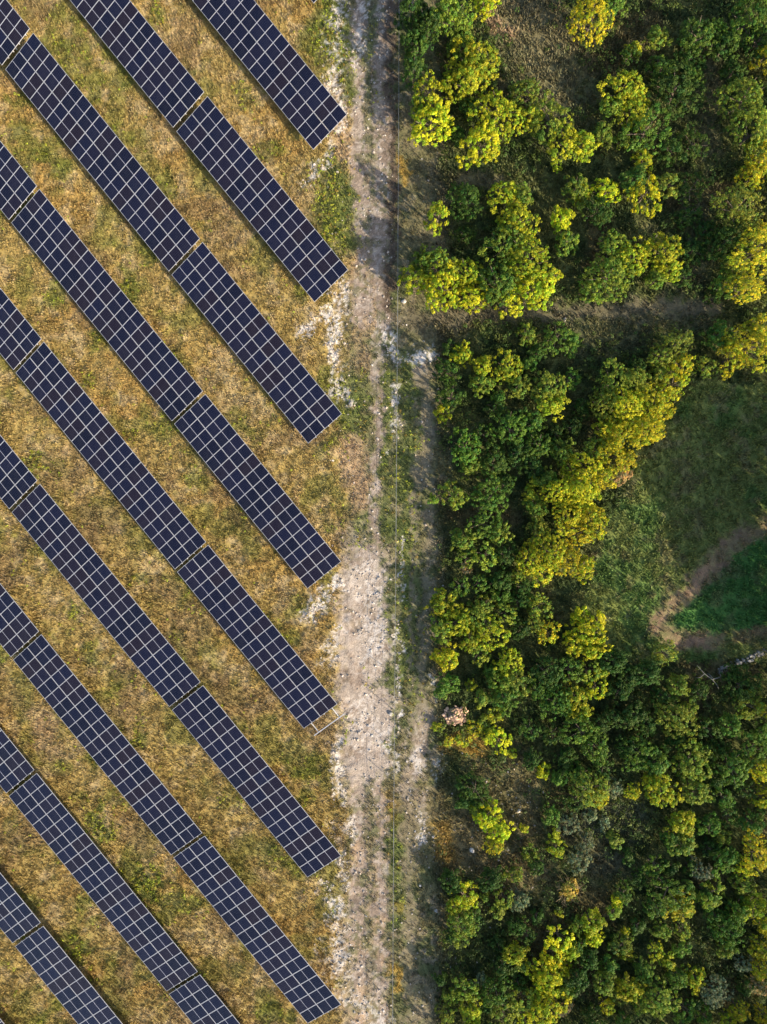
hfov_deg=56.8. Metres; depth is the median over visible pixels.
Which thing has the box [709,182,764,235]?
tree
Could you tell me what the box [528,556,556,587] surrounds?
shrub
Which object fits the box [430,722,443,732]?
shrub
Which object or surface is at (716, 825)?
shrub
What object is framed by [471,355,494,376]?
shrub
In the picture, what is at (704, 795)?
tree
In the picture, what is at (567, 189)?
shrub
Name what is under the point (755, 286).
tree
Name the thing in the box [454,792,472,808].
shrub
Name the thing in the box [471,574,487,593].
shrub
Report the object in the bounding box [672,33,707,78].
tree
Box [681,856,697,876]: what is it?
shrub
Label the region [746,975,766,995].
shrub
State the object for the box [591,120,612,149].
shrub
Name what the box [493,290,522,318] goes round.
shrub
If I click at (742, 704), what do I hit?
shrub
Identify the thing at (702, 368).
shrub
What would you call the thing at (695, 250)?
shrub
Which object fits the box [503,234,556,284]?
tree
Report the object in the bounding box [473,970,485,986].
shrub
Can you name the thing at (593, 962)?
shrub
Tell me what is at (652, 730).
shrub
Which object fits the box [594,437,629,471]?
tree
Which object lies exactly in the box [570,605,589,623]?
shrub
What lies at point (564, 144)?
tree
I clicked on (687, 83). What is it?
tree
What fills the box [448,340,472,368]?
shrub
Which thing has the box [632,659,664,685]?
shrub
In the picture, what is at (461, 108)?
shrub
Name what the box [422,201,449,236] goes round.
shrub
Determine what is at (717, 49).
shrub
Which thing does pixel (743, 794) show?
shrub
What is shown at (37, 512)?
solar table
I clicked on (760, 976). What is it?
shrub
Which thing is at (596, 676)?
shrub
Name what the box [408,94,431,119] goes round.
shrub
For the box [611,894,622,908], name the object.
shrub
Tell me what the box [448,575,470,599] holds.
shrub
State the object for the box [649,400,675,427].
shrub
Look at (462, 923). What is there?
tree
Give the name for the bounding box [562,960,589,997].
shrub
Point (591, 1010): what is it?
shrub
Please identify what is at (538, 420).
shrub
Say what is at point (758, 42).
tree
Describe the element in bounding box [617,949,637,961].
shrub
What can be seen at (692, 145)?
tree
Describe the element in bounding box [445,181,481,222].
tree
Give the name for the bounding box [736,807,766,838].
shrub
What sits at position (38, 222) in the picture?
solar table
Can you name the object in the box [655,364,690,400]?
shrub
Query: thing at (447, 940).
shrub
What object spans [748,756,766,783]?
shrub
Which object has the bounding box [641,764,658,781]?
shrub
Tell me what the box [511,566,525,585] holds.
shrub
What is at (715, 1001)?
tree
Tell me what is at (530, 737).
shrub
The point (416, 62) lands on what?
shrub
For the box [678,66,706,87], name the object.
shrub
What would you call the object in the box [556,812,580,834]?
shrub
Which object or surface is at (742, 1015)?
shrub
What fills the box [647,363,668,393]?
shrub
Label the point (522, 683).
shrub
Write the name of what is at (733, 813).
shrub
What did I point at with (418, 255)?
shrub
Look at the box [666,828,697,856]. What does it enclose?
shrub
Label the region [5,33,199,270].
solar table
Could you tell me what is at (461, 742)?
shrub
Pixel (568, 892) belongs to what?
shrub
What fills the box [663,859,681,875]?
shrub
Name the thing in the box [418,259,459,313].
tree
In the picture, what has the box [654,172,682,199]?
shrub
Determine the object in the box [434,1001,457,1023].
shrub
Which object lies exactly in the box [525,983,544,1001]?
shrub
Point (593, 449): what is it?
shrub
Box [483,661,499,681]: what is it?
shrub
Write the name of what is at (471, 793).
tree
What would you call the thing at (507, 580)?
shrub
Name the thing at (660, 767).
shrub
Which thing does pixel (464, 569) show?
shrub
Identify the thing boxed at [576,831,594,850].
shrub
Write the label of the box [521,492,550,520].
shrub
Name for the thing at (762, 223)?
shrub
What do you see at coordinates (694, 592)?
dirt path
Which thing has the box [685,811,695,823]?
shrub
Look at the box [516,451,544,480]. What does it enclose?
shrub
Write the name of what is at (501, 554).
shrub
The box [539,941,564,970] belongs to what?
shrub
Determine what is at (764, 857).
tree
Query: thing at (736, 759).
tree
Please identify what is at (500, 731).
shrub
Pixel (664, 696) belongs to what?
shrub
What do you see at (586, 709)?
shrub
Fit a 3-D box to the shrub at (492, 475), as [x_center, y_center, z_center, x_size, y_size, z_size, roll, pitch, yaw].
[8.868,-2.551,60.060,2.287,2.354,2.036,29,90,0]
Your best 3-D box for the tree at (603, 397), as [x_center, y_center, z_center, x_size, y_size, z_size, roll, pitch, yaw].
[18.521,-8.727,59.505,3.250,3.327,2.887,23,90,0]
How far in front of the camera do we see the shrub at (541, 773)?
60.05 m
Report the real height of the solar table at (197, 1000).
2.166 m
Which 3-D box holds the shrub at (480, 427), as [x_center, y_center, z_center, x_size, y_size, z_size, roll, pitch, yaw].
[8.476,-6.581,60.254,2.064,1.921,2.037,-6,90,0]
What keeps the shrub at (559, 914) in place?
on the ground at (292, 302)
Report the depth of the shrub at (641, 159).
59.79 m
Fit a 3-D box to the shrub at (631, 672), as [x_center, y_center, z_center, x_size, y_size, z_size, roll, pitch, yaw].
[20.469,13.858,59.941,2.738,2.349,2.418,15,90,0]
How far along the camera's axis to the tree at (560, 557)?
58.64 m
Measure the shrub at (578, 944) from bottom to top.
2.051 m
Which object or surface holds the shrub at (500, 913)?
on the ground at (292, 302)
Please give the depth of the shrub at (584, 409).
59.84 m
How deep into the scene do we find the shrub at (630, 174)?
59.26 m
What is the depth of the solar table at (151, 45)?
59.68 m
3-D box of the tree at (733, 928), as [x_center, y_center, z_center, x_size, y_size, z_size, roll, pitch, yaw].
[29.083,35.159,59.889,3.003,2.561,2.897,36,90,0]
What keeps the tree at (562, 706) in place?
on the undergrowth
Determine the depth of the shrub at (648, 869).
59.53 m
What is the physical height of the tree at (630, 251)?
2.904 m
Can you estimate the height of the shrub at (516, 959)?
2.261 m
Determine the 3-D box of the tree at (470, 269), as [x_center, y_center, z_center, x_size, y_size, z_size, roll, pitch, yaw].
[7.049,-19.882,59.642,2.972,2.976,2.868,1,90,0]
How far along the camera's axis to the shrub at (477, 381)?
59.55 m
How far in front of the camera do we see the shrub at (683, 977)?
59.35 m
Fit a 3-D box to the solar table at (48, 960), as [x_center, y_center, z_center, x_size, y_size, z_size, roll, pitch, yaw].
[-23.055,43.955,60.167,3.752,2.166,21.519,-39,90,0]
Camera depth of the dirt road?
61.04 m
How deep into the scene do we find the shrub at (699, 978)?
59.62 m
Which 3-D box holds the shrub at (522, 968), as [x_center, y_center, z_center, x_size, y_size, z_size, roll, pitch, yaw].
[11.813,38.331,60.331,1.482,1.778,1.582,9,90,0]
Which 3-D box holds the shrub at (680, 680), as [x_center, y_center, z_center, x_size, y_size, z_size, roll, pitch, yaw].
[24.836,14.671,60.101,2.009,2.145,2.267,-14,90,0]
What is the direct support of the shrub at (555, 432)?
on the ground at (292, 302)
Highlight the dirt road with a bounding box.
[331,0,396,1023]
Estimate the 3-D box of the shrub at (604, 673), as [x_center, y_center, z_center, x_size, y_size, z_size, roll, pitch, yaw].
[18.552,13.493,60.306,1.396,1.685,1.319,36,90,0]
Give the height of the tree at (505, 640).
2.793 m
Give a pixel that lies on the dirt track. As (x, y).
(421, 741)
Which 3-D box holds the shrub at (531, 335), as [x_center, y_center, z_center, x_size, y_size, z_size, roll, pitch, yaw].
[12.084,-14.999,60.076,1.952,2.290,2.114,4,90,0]
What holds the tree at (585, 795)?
on the ground at (292, 302)
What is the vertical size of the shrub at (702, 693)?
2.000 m
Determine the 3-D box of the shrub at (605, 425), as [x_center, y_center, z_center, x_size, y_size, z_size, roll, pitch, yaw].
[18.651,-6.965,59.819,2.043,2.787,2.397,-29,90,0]
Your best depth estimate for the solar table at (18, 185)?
59.48 m
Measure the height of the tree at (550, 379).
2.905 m
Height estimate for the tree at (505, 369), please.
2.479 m
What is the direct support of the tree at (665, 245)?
on the ground at (292, 302)
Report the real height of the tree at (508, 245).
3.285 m
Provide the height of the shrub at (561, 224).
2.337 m
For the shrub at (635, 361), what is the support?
on the ground at (292, 302)
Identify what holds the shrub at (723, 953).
on the ground at (292, 302)
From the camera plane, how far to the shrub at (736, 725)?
59.41 m
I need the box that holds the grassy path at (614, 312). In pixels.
[398,159,722,334]
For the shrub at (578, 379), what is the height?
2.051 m
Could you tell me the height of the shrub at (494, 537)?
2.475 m
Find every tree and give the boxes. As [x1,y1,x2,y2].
[393,0,430,34]
[407,98,456,146]
[410,6,445,50]
[411,69,452,117]
[415,246,458,277]
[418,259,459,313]
[425,0,476,47]
[438,603,473,636]
[440,55,487,107]
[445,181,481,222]
[446,278,490,314]
[446,909,479,948]
[448,426,481,465]
[450,35,500,85]
[451,257,483,287]
[455,118,500,170]
[455,770,492,806]
[456,599,497,637]
[466,87,523,144]
[467,504,503,541]
[470,477,508,515]
[473,614,510,651]
[474,441,510,479]
[476,260,520,306]
[477,223,526,264]
[480,975,513,1009]
[485,180,523,213]
[488,410,527,445]
[492,348,523,384]
[492,646,524,680]
[495,203,542,243]
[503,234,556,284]
[505,267,556,312]
[508,76,548,110]
[523,430,556,459]
[524,954,564,995]
[526,655,564,689]
[528,989,571,1023]
[529,368,568,409]
[529,529,570,568]
[530,89,573,144]
[537,478,580,505]
[538,321,576,356]
[539,684,574,720]
[546,115,585,161]
[546,538,589,575]
[552,494,589,535]
[558,712,602,743]
[562,615,607,654]
[563,474,602,516]
[566,0,614,47]
[568,771,610,807]
[569,452,605,485]
[577,196,613,229]
[578,724,609,766]
[579,251,635,303]
[587,390,621,423]
[588,1019,605,1023]
[592,357,633,405]
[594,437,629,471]
[595,228,632,270]
[596,69,647,110]
[598,408,643,454]
[606,387,649,432]
[610,235,652,277]
[615,88,650,133]
[619,366,653,398]
[620,102,671,154]
[621,406,665,448]
[621,733,658,772]
[623,172,661,218]
[632,380,673,427]
[638,975,681,1019]
[641,769,684,808]
[643,231,684,271]
[645,60,707,120]
[645,874,694,912]
[653,696,700,739]
[663,328,693,361]
[669,737,712,786]
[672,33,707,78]
[672,172,713,204]
[676,121,710,162]
[677,15,720,57]
[681,773,714,804]
[698,973,733,1009]
[700,220,751,263]
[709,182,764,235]
[710,749,752,788]
[711,911,745,953]
[713,76,763,125]
[721,324,766,373]
[722,268,765,304]
[722,663,762,703]
[725,104,766,160]
[726,225,766,277]
[728,0,766,43]
[737,729,766,768]
[738,25,766,61]
[741,828,766,875]
[743,135,766,180]
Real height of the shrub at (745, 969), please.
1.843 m
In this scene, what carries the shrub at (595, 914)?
on the ground at (292, 302)
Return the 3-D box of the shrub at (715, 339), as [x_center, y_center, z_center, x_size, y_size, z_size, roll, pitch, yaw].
[28.307,-14.744,59.912,3.071,2.587,2.816,40,90,0]
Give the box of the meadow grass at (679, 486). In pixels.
[433,0,766,1023]
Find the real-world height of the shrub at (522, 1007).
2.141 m
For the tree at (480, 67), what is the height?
3.436 m
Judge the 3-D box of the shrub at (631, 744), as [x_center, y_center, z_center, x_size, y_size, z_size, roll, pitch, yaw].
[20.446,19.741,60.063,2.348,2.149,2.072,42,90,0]
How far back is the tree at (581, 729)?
59.05 m
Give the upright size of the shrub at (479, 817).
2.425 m
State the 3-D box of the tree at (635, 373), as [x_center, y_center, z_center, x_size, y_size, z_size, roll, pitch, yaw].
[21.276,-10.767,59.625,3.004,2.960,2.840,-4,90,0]
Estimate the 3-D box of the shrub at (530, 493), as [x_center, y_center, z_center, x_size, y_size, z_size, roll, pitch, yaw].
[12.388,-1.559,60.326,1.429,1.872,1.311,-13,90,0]
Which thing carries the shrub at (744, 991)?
on the ground at (292, 302)
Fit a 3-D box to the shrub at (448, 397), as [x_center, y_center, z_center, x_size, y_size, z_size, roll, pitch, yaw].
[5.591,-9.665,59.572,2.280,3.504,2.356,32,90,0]
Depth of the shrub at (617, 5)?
59.27 m
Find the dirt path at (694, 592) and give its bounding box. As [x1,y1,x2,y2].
[648,509,766,651]
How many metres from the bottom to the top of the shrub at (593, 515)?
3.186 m
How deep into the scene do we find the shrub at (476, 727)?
60.51 m
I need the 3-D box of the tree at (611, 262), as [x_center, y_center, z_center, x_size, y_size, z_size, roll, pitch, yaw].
[18.768,-19.508,59.551,4.364,3.257,4.209,39,90,0]
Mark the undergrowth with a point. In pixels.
(626, 592)
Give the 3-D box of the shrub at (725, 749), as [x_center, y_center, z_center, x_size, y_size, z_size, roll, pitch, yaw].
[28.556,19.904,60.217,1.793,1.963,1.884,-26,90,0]
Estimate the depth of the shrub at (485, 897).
60.06 m
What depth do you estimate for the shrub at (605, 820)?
60.05 m
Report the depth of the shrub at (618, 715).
59.68 m
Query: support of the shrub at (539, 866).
on the ground at (292, 302)
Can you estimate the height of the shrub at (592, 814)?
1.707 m
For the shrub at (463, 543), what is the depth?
59.46 m
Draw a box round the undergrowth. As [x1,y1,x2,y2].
[434,0,766,1023]
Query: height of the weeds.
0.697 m
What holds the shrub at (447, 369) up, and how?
on the ground at (292, 302)
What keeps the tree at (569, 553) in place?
on the ground at (292, 302)
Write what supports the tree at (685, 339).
on the ground at (292, 302)
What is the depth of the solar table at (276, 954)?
59.63 m
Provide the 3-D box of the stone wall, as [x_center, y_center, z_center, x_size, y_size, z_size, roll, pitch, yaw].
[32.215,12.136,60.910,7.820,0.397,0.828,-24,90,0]
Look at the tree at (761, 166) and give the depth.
58.87 m
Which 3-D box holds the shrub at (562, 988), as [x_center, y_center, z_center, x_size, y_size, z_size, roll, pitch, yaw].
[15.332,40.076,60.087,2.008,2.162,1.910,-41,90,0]
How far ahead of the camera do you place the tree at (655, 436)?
58.30 m
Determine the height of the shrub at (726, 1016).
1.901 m
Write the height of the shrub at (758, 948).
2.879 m
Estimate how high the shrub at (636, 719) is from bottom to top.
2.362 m
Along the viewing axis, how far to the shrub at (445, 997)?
59.70 m
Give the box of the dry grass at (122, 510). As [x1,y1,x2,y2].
[0,0,357,1023]
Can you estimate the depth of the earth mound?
60.62 m
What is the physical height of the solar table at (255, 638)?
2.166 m
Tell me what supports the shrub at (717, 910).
on the ground at (292, 302)
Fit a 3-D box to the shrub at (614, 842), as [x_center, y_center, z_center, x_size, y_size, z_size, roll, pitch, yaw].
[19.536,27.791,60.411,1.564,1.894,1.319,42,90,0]
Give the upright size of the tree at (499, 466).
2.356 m
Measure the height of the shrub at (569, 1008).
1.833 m
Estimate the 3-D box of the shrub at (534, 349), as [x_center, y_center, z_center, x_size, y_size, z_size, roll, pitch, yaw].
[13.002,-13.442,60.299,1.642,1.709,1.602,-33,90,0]
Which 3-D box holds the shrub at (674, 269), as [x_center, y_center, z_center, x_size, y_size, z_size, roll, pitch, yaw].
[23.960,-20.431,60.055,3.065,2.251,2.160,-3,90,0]
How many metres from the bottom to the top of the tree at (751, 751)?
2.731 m
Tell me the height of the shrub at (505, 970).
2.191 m
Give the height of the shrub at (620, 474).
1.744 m
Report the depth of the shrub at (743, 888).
59.46 m
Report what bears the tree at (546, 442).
on the ground at (292, 302)
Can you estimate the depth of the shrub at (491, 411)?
59.63 m
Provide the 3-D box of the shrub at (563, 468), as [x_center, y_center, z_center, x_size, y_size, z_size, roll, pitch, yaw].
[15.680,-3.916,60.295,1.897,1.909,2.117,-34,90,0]
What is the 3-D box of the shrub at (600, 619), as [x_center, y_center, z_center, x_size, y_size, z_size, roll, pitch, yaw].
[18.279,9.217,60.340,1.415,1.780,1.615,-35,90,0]
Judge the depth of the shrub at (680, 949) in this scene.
59.90 m
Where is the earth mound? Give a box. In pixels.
[447,707,463,724]
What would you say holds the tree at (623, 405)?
on the ground at (292, 302)
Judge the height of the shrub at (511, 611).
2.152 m
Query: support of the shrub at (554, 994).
on the ground at (292, 302)
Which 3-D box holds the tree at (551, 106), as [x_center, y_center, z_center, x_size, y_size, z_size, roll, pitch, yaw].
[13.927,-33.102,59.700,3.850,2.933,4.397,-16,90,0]
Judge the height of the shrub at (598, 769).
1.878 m
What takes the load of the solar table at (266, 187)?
on the ground at (292, 302)
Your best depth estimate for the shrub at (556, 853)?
59.94 m
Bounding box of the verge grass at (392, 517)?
[331,0,452,1023]
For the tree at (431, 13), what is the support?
on the ground at (292, 302)
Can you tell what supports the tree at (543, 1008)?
on the ground at (292, 302)
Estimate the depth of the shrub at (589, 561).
59.26 m
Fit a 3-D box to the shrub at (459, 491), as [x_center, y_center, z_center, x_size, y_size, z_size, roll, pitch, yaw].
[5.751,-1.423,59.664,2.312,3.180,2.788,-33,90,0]
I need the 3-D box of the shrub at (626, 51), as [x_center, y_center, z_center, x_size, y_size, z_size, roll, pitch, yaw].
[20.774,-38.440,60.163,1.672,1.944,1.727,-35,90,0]
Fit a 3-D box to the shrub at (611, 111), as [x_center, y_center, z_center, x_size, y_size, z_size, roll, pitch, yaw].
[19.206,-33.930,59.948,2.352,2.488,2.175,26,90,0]
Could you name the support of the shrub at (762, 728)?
on the ground at (292, 302)
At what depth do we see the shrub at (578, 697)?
59.52 m
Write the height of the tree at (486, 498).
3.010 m
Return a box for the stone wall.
[718,648,766,674]
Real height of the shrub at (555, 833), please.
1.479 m
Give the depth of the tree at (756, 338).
58.27 m
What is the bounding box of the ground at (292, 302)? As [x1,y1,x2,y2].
[0,0,766,1023]
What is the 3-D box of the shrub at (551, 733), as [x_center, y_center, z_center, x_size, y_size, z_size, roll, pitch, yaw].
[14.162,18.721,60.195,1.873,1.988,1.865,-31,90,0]
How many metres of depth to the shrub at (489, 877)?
59.46 m
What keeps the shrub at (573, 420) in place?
on the ground at (292, 302)
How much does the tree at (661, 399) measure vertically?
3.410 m
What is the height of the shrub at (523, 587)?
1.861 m
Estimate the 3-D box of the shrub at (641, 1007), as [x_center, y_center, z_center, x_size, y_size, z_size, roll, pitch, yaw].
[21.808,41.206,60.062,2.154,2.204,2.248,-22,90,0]
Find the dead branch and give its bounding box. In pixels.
[698,669,722,688]
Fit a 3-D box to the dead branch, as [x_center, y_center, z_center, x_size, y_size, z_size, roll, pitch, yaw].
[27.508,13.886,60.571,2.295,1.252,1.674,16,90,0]
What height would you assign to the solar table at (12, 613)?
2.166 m
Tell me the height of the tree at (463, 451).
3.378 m
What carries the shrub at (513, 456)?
on the ground at (292, 302)
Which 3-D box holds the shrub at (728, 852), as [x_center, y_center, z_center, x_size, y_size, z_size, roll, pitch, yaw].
[28.772,29.300,59.938,2.284,2.352,3.328,37,90,0]
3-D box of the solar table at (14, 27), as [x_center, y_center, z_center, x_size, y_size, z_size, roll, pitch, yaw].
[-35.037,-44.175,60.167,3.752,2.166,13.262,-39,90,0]
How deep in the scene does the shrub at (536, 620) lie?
59.45 m
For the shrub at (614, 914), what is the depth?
59.90 m
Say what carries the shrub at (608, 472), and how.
on the ground at (292, 302)
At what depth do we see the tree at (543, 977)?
59.09 m
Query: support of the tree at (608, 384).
on the ground at (292, 302)
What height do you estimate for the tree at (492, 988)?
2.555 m
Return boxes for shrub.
[397,265,431,294]
[399,25,428,61]
[401,56,428,89]
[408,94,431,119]
[410,244,431,270]
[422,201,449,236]
[423,587,463,618]
[427,492,438,503]
[429,648,443,661]
[430,615,456,646]
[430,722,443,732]
[430,970,447,986]
[432,357,461,385]
[432,404,451,423]
[433,641,458,672]
[433,686,447,699]
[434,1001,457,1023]
[435,381,466,410]
[435,671,460,693]
[437,479,469,510]
[438,867,467,894]
[441,338,460,356]
[441,982,462,1007]
[442,925,459,944]
[443,733,455,746]
[445,894,465,916]
[446,23,475,61]
[447,876,478,908]
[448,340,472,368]
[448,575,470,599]
[449,126,464,146]
[449,526,482,552]
[450,973,480,1001]
[454,225,475,244]
[454,548,480,568]
[454,730,472,747]
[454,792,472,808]
[458,96,483,120]
[458,453,482,480]
[458,625,479,653]
[459,997,482,1023]
[460,561,472,573]
[464,678,477,691]
[466,720,484,737]
[466,908,480,921]
[468,371,495,398]
[468,642,490,667]
[468,799,486,816]
[470,590,500,617]
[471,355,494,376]
[471,540,498,571]
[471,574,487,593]
[472,423,496,444]
[472,799,503,832]
[473,0,501,22]
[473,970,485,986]
[474,688,491,709]
[476,864,505,892]
[477,467,501,495]
[477,712,494,729]
[477,891,489,902]
[478,997,494,1014]
[481,722,498,743]
[481,833,503,854]
[482,399,508,419]
[482,517,514,546]
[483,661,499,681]
[484,724,512,755]
[485,571,512,592]
[485,706,503,723]
[487,816,516,843]
[488,669,515,696]
[489,684,520,716]
[489,900,506,919]
[489,950,516,978]
[490,390,505,411]
[490,996,520,1023]
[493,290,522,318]
[493,540,519,569]
[493,589,510,604]
[493,888,513,909]
[495,603,517,624]
[496,472,516,494]
[501,438,530,466]
[501,865,522,882]
[502,939,529,965]
[503,181,533,213]
[503,372,535,398]
[504,664,532,698]
[506,748,516,758]
[506,887,531,911]
[506,915,529,935]
[507,590,530,609]
[508,972,528,990]
[508,989,534,1012]
[509,616,534,640]
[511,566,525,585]
[511,575,534,596]
[514,105,544,132]
[514,538,542,578]
[514,957,530,972]
[515,322,536,347]
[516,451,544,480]
[516,1009,532,1023]
[517,926,537,945]
[518,356,537,371]
[518,407,547,437]
[518,717,540,741]
[518,824,528,832]
[521,487,536,500]
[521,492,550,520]
[521,842,539,862]
[522,746,543,770]
[523,592,553,618]
[523,607,545,633]
[525,515,551,552]
[525,677,546,699]
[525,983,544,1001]
[526,474,539,487]
[527,342,547,361]
[527,854,543,875]
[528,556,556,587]
[530,908,543,924]
[535,762,551,779]
[536,391,570,421]
[536,465,558,492]
[536,619,561,645]
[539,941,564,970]
[540,721,562,745]
[540,973,559,1001]
[541,801,559,827]
[544,924,574,953]
[545,436,575,467]
[545,835,567,858]
[547,827,560,842]
[548,423,563,443]
[550,158,561,173]
[550,204,575,238]
[550,998,574,1016]
[551,269,563,279]
[551,770,568,786]
[551,956,571,980]
[552,746,577,772]
[554,227,579,256]
[554,908,563,917]
[554,975,574,1002]
[556,656,584,682]
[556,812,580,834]
[556,876,584,904]
[558,415,582,437]
[558,452,581,478]
[559,331,583,358]
[559,367,581,390]
[559,468,589,503]
[559,938,582,961]
[560,172,591,206]
[562,129,601,162]
[562,635,581,656]
[562,679,588,718]
[562,789,586,812]
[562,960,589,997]
[564,521,596,545]
[566,843,592,876]
[567,555,596,584]
[567,760,593,789]
[568,914,583,933]
[569,182,590,205]
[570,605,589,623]
[570,933,586,954]
[572,397,588,419]
[573,700,593,721]
[575,634,613,661]
[575,661,601,683]
[576,502,609,531]
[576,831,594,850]
[578,279,606,304]
[580,907,607,937]
[580,947,601,970]
[581,436,611,461]
[582,807,597,823]
[582,1002,601,1021]
[584,931,605,947]
[585,518,607,543]
[585,713,612,735]
[586,680,607,699]
[589,177,621,204]
[589,610,605,629]
[589,788,609,809]
[590,461,617,494]
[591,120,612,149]
[591,418,617,443]
[592,756,615,780]
[592,965,616,996]
[593,665,608,680]
[598,995,615,1015]
[599,0,627,18]
[599,93,628,123]
[599,648,631,676]
[599,814,609,833]
[600,776,623,799]
[600,953,619,974]
[602,703,626,730]
[605,676,630,704]
[605,828,624,849]
[605,904,621,919]
[606,933,620,953]
[607,930,633,955]
[607,985,627,1006]
[611,463,632,486]
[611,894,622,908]
[612,131,629,149]
[612,663,640,690]
[613,879,634,905]
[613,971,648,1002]
[614,735,639,758]
[615,1010,631,1023]
[617,449,637,468]
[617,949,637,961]
[618,163,651,192]
[619,43,641,65]
[619,700,647,730]
[620,926,631,935]
[621,40,641,60]
[621,846,634,866]
[623,782,641,799]
[624,355,647,379]
[626,866,646,889]
[629,985,651,1015]
[630,149,652,171]
[630,917,645,935]
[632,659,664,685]
[632,956,655,984]
[634,710,656,737]
[637,744,670,777]
[639,854,669,876]
[641,24,672,49]
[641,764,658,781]
[641,894,666,919]
[643,268,667,289]
[645,54,675,82]
[645,344,677,366]
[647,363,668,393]
[647,939,664,961]
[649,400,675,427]
[649,685,676,706]
[649,919,671,941]
[650,258,683,282]
[651,639,678,666]
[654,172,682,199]
[655,135,682,167]
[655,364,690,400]
[656,951,675,971]
[659,823,683,848]
[661,889,695,922]
[663,810,695,837]
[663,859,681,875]
[664,728,685,746]
[664,963,688,989]
[666,352,695,381]
[666,672,690,696]
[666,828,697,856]
[670,268,695,287]
[671,941,691,957]
[671,998,695,1023]
[673,921,691,941]
[677,699,698,721]
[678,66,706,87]
[679,232,707,271]
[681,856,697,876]
[684,963,705,995]
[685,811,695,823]
[686,678,708,703]
[688,994,702,1011]
[689,854,713,880]
[690,355,720,378]
[693,876,726,912]
[695,811,720,836]
[695,883,712,900]
[696,717,722,741]
[696,1001,712,1023]
[697,740,719,765]
[698,319,735,350]
[698,837,719,857]
[702,289,720,307]
[702,901,727,929]
[703,17,728,41]
[703,32,739,61]
[704,768,722,789]
[708,269,741,298]
[709,738,731,757]
[710,780,735,808]
[711,839,741,877]
[715,338,746,379]
[715,829,731,844]
[716,937,734,958]
[717,56,747,83]
[718,712,743,738]
[718,1008,738,1023]
[719,250,749,283]
[719,804,739,828]
[720,662,737,680]
[724,896,752,924]
[727,873,757,895]
[727,999,750,1021]
[731,950,752,971]
[732,689,764,719]
[734,157,766,190]
[734,855,754,880]
[735,780,757,798]
[735,979,754,996]
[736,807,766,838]
[736,890,766,921]
[740,312,766,341]
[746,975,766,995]
[747,43,766,75]
[747,930,766,960]
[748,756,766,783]
[748,783,766,807]
[749,958,766,980]
[752,718,766,747]
[752,915,766,932]
[753,703,766,717]
[753,1001,766,1023]
[754,219,766,242]
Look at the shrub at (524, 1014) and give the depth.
59.78 m
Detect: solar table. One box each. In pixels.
[0,0,29,64]
[0,141,36,218]
[0,288,40,369]
[0,435,36,508]
[0,584,38,656]
[0,728,33,792]
[0,873,40,942]
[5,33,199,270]
[9,773,197,990]
[11,189,202,420]
[12,484,199,706]
[14,634,201,854]
[15,926,122,1023]
[16,342,205,568]
[70,0,203,126]
[169,975,239,1023]
[172,242,341,442]
[172,686,340,876]
[174,836,340,1022]
[175,394,340,587]
[176,96,347,301]
[177,545,343,735]
[192,0,346,148]
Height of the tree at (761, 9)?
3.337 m
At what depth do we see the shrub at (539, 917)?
59.95 m
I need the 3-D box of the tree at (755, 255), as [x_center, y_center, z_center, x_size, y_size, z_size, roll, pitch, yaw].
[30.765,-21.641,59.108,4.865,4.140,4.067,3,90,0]
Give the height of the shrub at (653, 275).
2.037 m
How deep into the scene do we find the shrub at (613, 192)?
59.60 m
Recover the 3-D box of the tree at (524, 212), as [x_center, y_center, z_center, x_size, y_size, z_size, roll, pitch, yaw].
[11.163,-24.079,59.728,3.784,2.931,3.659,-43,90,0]
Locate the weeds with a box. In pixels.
[0,0,430,1023]
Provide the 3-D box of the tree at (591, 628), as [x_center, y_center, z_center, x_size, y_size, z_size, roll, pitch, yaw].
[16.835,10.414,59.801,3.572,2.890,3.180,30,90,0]
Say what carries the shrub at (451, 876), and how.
on the ground at (292, 302)
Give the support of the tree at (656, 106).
on the ground at (292, 302)
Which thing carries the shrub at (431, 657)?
on the ground at (292, 302)
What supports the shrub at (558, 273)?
on the ground at (292, 302)
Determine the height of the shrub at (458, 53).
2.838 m
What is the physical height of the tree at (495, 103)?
3.441 m
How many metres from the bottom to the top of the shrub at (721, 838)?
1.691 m
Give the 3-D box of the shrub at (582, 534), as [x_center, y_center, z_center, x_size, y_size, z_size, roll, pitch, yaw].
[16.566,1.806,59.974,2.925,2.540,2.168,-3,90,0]
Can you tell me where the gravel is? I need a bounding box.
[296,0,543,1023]
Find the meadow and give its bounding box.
[574,375,766,664]
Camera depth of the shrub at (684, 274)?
60.15 m
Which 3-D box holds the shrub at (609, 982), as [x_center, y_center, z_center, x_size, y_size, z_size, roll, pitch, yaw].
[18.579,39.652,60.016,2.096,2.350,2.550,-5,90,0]
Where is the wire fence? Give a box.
[392,38,399,1023]
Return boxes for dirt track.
[397,0,440,1023]
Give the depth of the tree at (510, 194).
59.20 m
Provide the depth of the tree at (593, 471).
58.56 m
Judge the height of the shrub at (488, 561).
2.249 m
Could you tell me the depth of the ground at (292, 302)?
61.05 m
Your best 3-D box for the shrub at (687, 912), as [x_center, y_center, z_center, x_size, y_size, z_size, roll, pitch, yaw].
[24.894,33.263,59.963,3.311,2.493,2.612,-25,90,0]
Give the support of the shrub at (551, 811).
on the ground at (292, 302)
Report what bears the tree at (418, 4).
on the ground at (292, 302)
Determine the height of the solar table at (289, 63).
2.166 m
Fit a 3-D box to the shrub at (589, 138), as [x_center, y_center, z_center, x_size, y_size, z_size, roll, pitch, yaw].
[16.575,-30.808,59.757,3.417,2.832,2.531,19,90,0]

